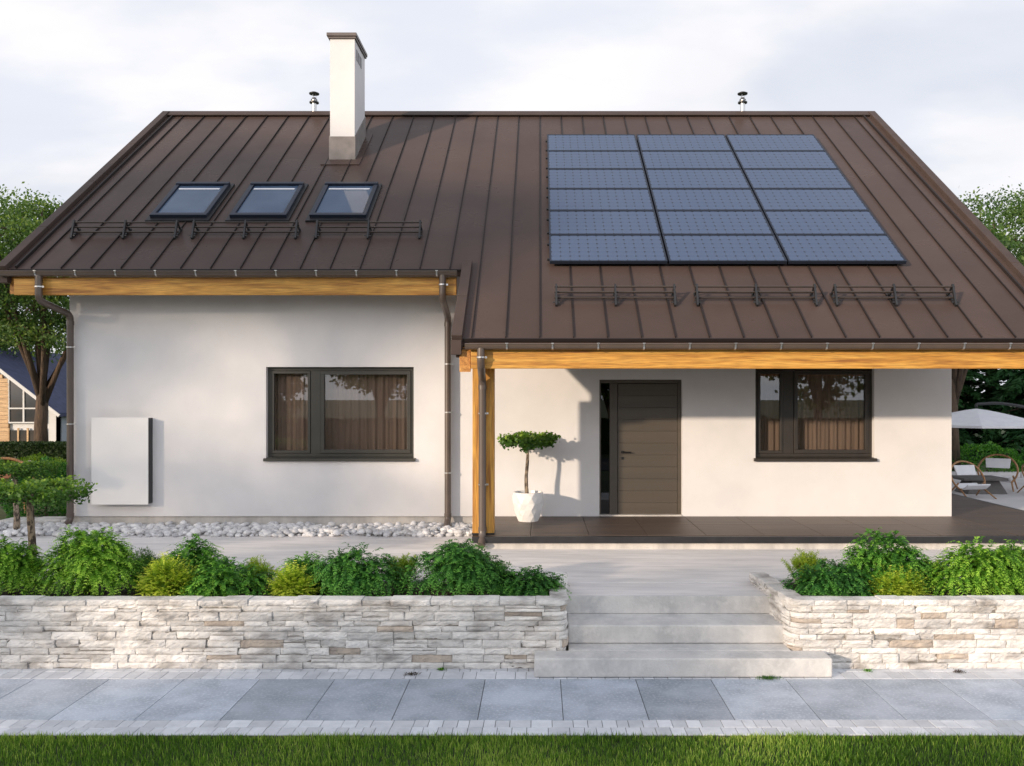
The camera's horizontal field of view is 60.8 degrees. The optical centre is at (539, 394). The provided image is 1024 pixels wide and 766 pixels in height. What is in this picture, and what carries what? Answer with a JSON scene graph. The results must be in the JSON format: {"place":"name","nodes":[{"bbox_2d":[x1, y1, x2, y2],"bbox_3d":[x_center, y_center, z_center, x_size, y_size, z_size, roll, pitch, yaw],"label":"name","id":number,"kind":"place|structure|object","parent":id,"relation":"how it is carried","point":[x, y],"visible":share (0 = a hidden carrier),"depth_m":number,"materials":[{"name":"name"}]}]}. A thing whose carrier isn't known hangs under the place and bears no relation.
{"place":"outdoors","nodes":[
{"label":"outdoors","id":0,"kind":"place"},
{"bbox_2d":[0,402,1020,519],"bbox_3d":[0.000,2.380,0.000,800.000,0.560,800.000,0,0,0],"label":"ground","id":1,"kind":"structure","parent":0,"point":[3,515],"depth_m":16.45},
{"bbox_2d":[0,452,65,502],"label":"bush","id":2,"kind":"object","parent":1,"relation":"on","point":[35,457],"visible":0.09,"depth_m":17.10,"materials":[{"name":"green plant"}]},
{"bbox_2d":[0,516,65,524],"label":"stone edging","id":3,"kind":"object","parent":1,"relation":"on","point":[44,519],"visible":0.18,"depth_m":13.76,"materials":[{"name":"grey stone"}]},
{"bbox_2d":[0,440,66,477],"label":"hedge","id":4,"kind":"object","parent":1,"relation":"on","point":[22,449],"visible":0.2,"depth_m":22.07,"materials":[{"name":"green plant"}]},
{"bbox_2d":[0,455,66,518],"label":"bush","id":5,"kind":"object","parent":1,"relation":"on","point":[7,509],"visible":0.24,"depth_m":14.45,"materials":[{"name":"green plant"}]},
{"bbox_2d":[0,348,66,441],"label":"house","id":6,"kind":"structure","parent":1,"relation":"on","point":[17,403],"depth_m":31.98,"materials":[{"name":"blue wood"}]},
{"bbox_2d":[8,428,33,440],"bbox_3d":[-18.796,1.610,31.940,1.348,0.780,0.080,0,0,0],"label":"fence","id":7,"kind":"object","parent":6,"relation":"in","point":[13,435],"depth_m":31.94,"materials":[{"name":"beige wood"}]},
{"bbox_2d":[8,379,35,422],"bbox_3d":[-18.796,0.223,31.938,1.348,1.645,0.085,0,0,0],"label":"window","id":8,"kind":"structure","parent":6,"relation":"in","point":[21,406],"depth_m":31.94,"materials":[{"name":"white glass"}]},
{"bbox_2d":[0,208,67,362],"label":"broadleaf tree","id":9,"kind":"object","parent":1,"relation":"on","point":[4,347],"visible":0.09,"depth_m":33.58,"materials":[{"name":"green plant"}]},
{"bbox_2d":[0,181,69,441],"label":"broadleaf tree","id":10,"kind":"object","parent":1,"relation":"on","point":[44,337],"visible":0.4,"depth_m":24.25,"materials":[{"name":"green plant"}]},
{"bbox_2d":[56,460,66,510],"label":"bush","id":11,"kind":"object","parent":1,"relation":"on","point":[65,480],"visible":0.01,"depth_m":15.29,"materials":[{"name":"green plant"}]},
{"bbox_2d":[0,572,569,668],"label":"stone planter","id":12,"kind":"object","parent":1,"relation":"on","point":[470,630],"visible":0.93,"depth_m":8.27,"materials":[{"name":"white stone"}]},
{"bbox_2d":[0,535,55,595],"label":"shrub","id":13,"kind":"object","parent":12,"relation":"on","point":[15,569],"visible":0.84,"depth_m":8.78,"materials":[{"name":"green plant"}]},
{"bbox_2d":[0,475,97,585],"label":"ornamental tree","id":14,"kind":"object","parent":12,"relation":"on","point":[44,492],"visible":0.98,"depth_m":9.18,"materials":[{"name":"green plant"}]},
{"bbox_2d":[20,525,148,595],"bbox_3d":[-4.568,1.685,8.865,1.199,0.758,0.962,0,0,26],"label":"shrub","id":15,"kind":"object","parent":12,"relation":"on","point":[94,559],"visible":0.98,"depth_m":8.68,"materials":[{"name":"green plant"}]},
{"bbox_2d":[121,546,165,585],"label":"shrub","id":16,"kind":"object","parent":12,"relation":"in","point":[145,559],"visible":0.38,"depth_m":9.16,"materials":[{"name":"green plant"}]},
{"bbox_2d":[132,551,200,595],"bbox_3d":[-3.699,1.805,8.707,0.772,0.517,0.639,0,0,0],"label":"shrub","id":17,"kind":"object","parent":12,"relation":"on","point":[164,578],"visible":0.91,"depth_m":8.60,"materials":[{"name":"green plant"}]},
{"bbox_2d":[147,533,232,594],"bbox_3d":[-3.650,1.762,9.100,0.990,0.605,0.821,0,0,23],"label":"shrub","id":18,"kind":"object","parent":12,"relation":"in","point":[187,554],"visible":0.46,"depth_m":9.08,"materials":[{"name":"green plant"}]},
{"bbox_2d":[178,556,275,596],"bbox_3d":[-3.146,1.864,8.838,1.093,0.404,0.949,0,0,-35],"label":"shrub","id":19,"kind":"object","parent":12,"relation":"in","point":[219,578],"visible":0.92,"depth_m":8.66,"materials":[{"name":"green plant"}]},
{"bbox_2d":[243,555,278,588],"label":"shrub","id":20,"kind":"object","parent":12,"relation":"in","point":[256,563],"visible":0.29,"depth_m":9.09,"materials":[{"name":"green plant"}]},
{"bbox_2d":[264,560,326,595],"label":"shrub","id":21,"kind":"object","parent":12,"relation":"in","point":[289,582],"visible":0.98,"depth_m":8.64,"materials":[{"name":"green plant"}]},
{"bbox_2d":[269,551,327,593],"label":"shrub","id":22,"kind":"object","parent":12,"relation":"in","point":[307,560],"visible":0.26,"depth_m":9.02,"materials":[{"name":"green plant"}]},
{"bbox_2d":[307,542,410,596],"bbox_3d":[-1.814,1.787,8.824,1.108,0.554,0.865,0,0,0],"label":"shrub","id":23,"kind":"object","parent":12,"relation":"on","point":[341,571],"visible":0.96,"depth_m":8.67,"materials":[{"name":"green plant"}]},
{"bbox_2d":[385,553,419,585],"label":"shrub","id":24,"kind":"object","parent":12,"relation":"in","point":[403,560],"visible":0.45,"depth_m":9.19,"materials":[{"name":"green plant"}]},
{"bbox_2d":[393,538,516,595],"bbox_3d":[-0.854,1.778,8.892,1.349,0.575,0.971,0,0,0],"label":"shrub","id":25,"kind":"object","parent":12,"relation":"on","point":[462,567],"visible":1,"depth_m":8.67,"materials":[{"name":"green plant"}]},
{"bbox_2d":[488,558,511,586],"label":"shrub","id":26,"kind":"object","parent":12,"relation":"in","point":[504,569],"visible":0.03,"depth_m":9.22,"materials":[{"name":"green plant"}]},
{"bbox_2d":[487,565,571,598],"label":"shrub","id":27,"kind":"object","parent":12,"relation":"in","point":[538,583],"visible":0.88,"depth_m":8.68,"materials":[{"name":"green plant"}]},
{"bbox_2d":[0,32,1023,548],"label":"house","id":28,"kind":"structure","parent":1,"relation":"on","point":[742,328],"depth_m":13.50,"materials":[{"name":"white paint"}]},
{"bbox_2d":[145,182,234,221],"bbox_3d":[-5.888,-3.265,14.754,1.025,0.936,1.251,0,0,0],"label":"roof window","id":29,"kind":"structure","parent":28,"relation":"in","point":[186,201],"depth_m":14.65,"materials":[{"name":"blue glass"}]},
{"bbox_2d":[225,182,308,221],"bbox_3d":[-4.588,-3.265,14.754,1.025,0.936,1.251,0,0,0],"label":"roof window","id":30,"kind":"structure","parent":28,"relation":"in","point":[261,201],"depth_m":14.65,"materials":[{"name":"blue glass"}]},
{"bbox_2d":[263,367,415,460],"bbox_3d":[-3.093,0.224,13.597,2.347,1.608,0.305,0,0,0],"label":"window","id":31,"kind":"structure","parent":28,"relation":"in","point":[315,413],"depth_m":13.73,"materials":[{"name":"brown glass"}]},
{"bbox_2d":[305,182,381,221],"bbox_3d":[-3.287,-3.265,14.754,1.025,0.936,1.251,0,0,0],"label":"roof window","id":32,"kind":"structure","parent":28,"relation":"in","point":[335,201],"depth_m":14.65,"materials":[{"name":"blue glass"}]},
{"bbox_2d":[512,490,542,521],"bbox_3d":[-0.176,1.667,13.030,0.464,0.432,0.465,0,0,0],"label":"plant pot","id":33,"kind":"object","parent":28,"relation":"on","point":[528,507],"visible":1,"depth_m":12.86,"materials":[{"name":"white ceramic"}]},
{"bbox_2d":[497,430,560,492],"bbox_3d":[-0.146,1.020,13.015,0.881,0.987,0.974,0,0,25],"label":"potted tree","id":34,"kind":"object","parent":33,"relation":"in","point":[526,441],"visible":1,"depth_m":12.82,"materials":[{"name":"green plant"}]},
{"bbox_2d":[599,380,681,515],"bbox_3d":[1.568,0.824,13.582,1.279,2.114,0.195,0,0,0],"label":"front door","id":35,"kind":"structure","parent":28,"relation":"in","point":[647,429],"depth_m":13.60,"materials":[{"name":"brown wood"}]},
{"bbox_2d":[754,369,876,460],"bbox_3d":[4.262,0.224,13.597,1.900,1.608,0.304,0,0,0],"label":"window","id":36,"kind":"structure","parent":28,"relation":"in","point":[801,414],"depth_m":13.73,"materials":[{"name":"brown glass"}]},
{"bbox_2d":[749,572,1023,668],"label":"stone planter","id":37,"kind":"object","parent":1,"relation":"on","point":[945,631],"visible":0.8,"depth_m":8.27,"materials":[{"name":"white stone"}]},
{"bbox_2d":[781,547,836,588],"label":"shrub","id":38,"kind":"object","parent":37,"relation":"in","point":[802,559],"visible":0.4,"depth_m":9.10,"materials":[{"name":"green plant"}]},
{"bbox_2d":[768,558,879,597],"bbox_3d":[2.924,1.861,8.801,1.104,0.410,0.882,0,0,-24],"label":"shrub","id":39,"kind":"object","parent":37,"relation":"in","point":[836,580],"visible":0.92,"depth_m":8.63,"materials":[{"name":"green plant"}]},
{"bbox_2d":[837,527,943,595],"bbox_3d":[3.615,1.712,9.000,1.073,0.704,0.993,0,0,-38],"label":"shrub","id":40,"kind":"object","parent":37,"relation":"on","point":[870,558],"visible":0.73,"depth_m":8.88,"materials":[{"name":"green plant"}]},
{"bbox_2d":[867,565,931,595],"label":"shrub","id":41,"kind":"object","parent":37,"relation":"in","point":[899,587],"visible":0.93,"depth_m":8.58,"materials":[{"name":"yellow plant"}]},
{"bbox_2d":[918,556,939,590],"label":"shrub","id":42,"kind":"object","parent":37,"relation":"in","point":[928,573],"visible":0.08,"depth_m":9.02,"materials":[{"name":"green plant"}]},
{"bbox_2d":[922,536,1023,595],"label":"shrub","id":43,"kind":"object","parent":37,"relation":"on","point":[983,570],"visible":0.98,"depth_m":8.68,"materials":[{"name":"green plant"}]},
{"bbox_2d":[994,539,1023,593],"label":"shrub","id":44,"kind":"object","parent":37,"relation":"in","point":[1013,548],"visible":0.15,"depth_m":9.08,"materials":[{"name":"green plant"}]},
{"bbox_2d":[952,208,1023,470],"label":"broadleaf tree","id":45,"kind":"object","parent":1,"relation":"on","point":[958,377],"visible":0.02,"depth_m":22.33,"materials":[{"name":"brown plant"}]},
{"bbox_2d":[952,471,1023,477],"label":"patio edge wall","id":46,"kind":"structure","parent":1,"relation":"on","point":[1005,473],"depth_m":21.62,"materials":[{"name":"grey concrete"}]},
{"bbox_2d":[958,369,1020,462],"bbox_3d":[13.381,-1.626,29.401,6.410,8.458,6.800,0,0,0],"label":"conifer tree","id":47,"kind":"object","parent":1,"relation":"on","point":[972,376],"visible":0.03,"depth_m":27.96,"materials":[{"name":"green plant"}]},
{"bbox_2d":[958,183,1023,405],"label":"broadleaf tree","id":48,"kind":"object","parent":1,"relation":"on","point":[1010,213],"visible":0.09,"depth_m":28.95,"materials":[{"name":"green plant"}]},
{"bbox_2d":[959,263,1023,460],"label":"conifer tree","id":49,"kind":"object","parent":1,"relation":"on","point":[1013,392],"visible":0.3,"depth_m":27.67,"materials":[{"name":"green plant"}]},
{"bbox_2d":[960,441,1023,471],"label":"bush","id":50,"kind":"object","parent":1,"relation":"on","point":[1016,458],"visible":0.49,"depth_m":22.23,"materials":[{"name":"green plant"}]},
{"bbox_2d":[1013,447,1023,468],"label":"bush","id":51,"kind":"object","parent":1,"relation":"on","point":[1022,455],"visible":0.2,"depth_m":23.08,"materials":[{"name":"green plant"}]},
{"bbox_2d":[0,527,1022,650],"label":"terrace","id":52,"kind":"structure","parent":0,"point":[657,571],"depth_m":11.03,"materials":[{"name":"concrete"}]},
{"bbox_2d":[0,520,472,536],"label":"pebbles","id":53,"kind":"object","parent":52,"relation":"on","point":[275,529],"visible":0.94,"depth_m":12.86,"materials":[{"name":"white gravel"}]},
{"bbox_2d":[0,457,67,529],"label":"ornamental tree","id":54,"kind":"object","parent":53,"relation":"on","point":[17,470],"visible":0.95,"depth_m":12.78,"materials":[{"name":"green plant"}]},
{"bbox_2d":[0,679,1023,720],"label":"path","id":55,"kind":"structure","parent":0,"point":[506,699],"depth_m":7.44,"materials":[{"name":"grey concrete"}]},
{"bbox_2d":[755,675,783,679],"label":"weed","id":56,"kind":"object","parent":55,"relation":"on","point":[772,677],"visible":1,"depth_m":7.96,"materials":[{"name":"green plant"}]},
{"bbox_2d":[0,668,1023,735],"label":"path border","id":57,"kind":"object","parent":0,"point":[534,727],"visible":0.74,"depth_m":6.89,"materials":[{"name":"grey stone"}]},
{"bbox_2d":[404,671,421,675],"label":"dead leaves","id":58,"kind":"object","parent":57,"relation":"on","point":[411,673],"visible":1,"depth_m":8.08,"materials":[{"name":"plant"}]},
{"bbox_2d":[0,728,1023,765],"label":"lawn","id":59,"kind":"structure","parent":0,"point":[433,746],"depth_m":6.40,"materials":[{"name":"plant"}]},
{"bbox_2d":[0,668,1023,739],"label":"path bed","id":60,"kind":"object","parent":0,"point":[609,737],"visible":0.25,"depth_m":6.67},
{"bbox_2d":[0,0,1023,392],"label":"sky","id":61,"kind":"structure","parent":0,"point":[80,79],"materials":[{"name":"white"}]},
{"bbox_2d":[534,595,831,676],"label":"garden steps","id":62,"kind":"structure","parent":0,"point":[675,635],"depth_m":8.47,"materials":[{"name":"concrete"}]},
{"bbox_2d":[952,478,1023,509],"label":"patio","id":63,"kind":"structure","parent":0,"point":[1012,499],"depth_m":17.59,"materials":[{"name":"grey concrete"}]},
{"bbox_2d":[952,460,996,498],"bbox_3d":[8.618,1.698,17.393,0.776,0.734,0.631,0,0,-12],"label":"lounge chair","id":64,"kind":"object","parent":63,"relation":"on","point":[965,470],"visible":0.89,"depth_m":17.52,"materials":[{"name":"fabric"}]},
{"bbox_2d":[952,475,1008,493],"bbox_3d":[9.203,1.888,18.300,0.936,0.330,0.720,0,0,0],"label":"table","id":65,"kind":"object","parent":63,"relation":"on","point":[995,487],"visible":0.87,"depth_m":18.05,"materials":[{"name":"grey stone"}]},
{"bbox_2d":[952,402,1023,428],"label":"parasol","id":66,"kind":"object","parent":63,"relation":"on","point":[979,418],"visible":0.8,"depth_m":18.70,"materials":[{"name":"fabric"}]},
{"bbox_2d":[977,454,1018,491],"bbox_3d":[9.918,1.681,18.893,0.811,0.767,0.660,0,0,32],"label":"lounge chair","id":67,"kind":"object","parent":63,"relation":"on","point":[997,463],"visible":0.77,"depth_m":19.02,"materials":[{"name":"fabric"}]},
{"bbox_2d":[1017,464,1023,492],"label":"lounge chair","id":68,"kind":"object","parent":63,"relation":"on","point":[1023,475],"visible":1,"depth_m":18.25,"materials":[{"name":"wood"}]}
]}

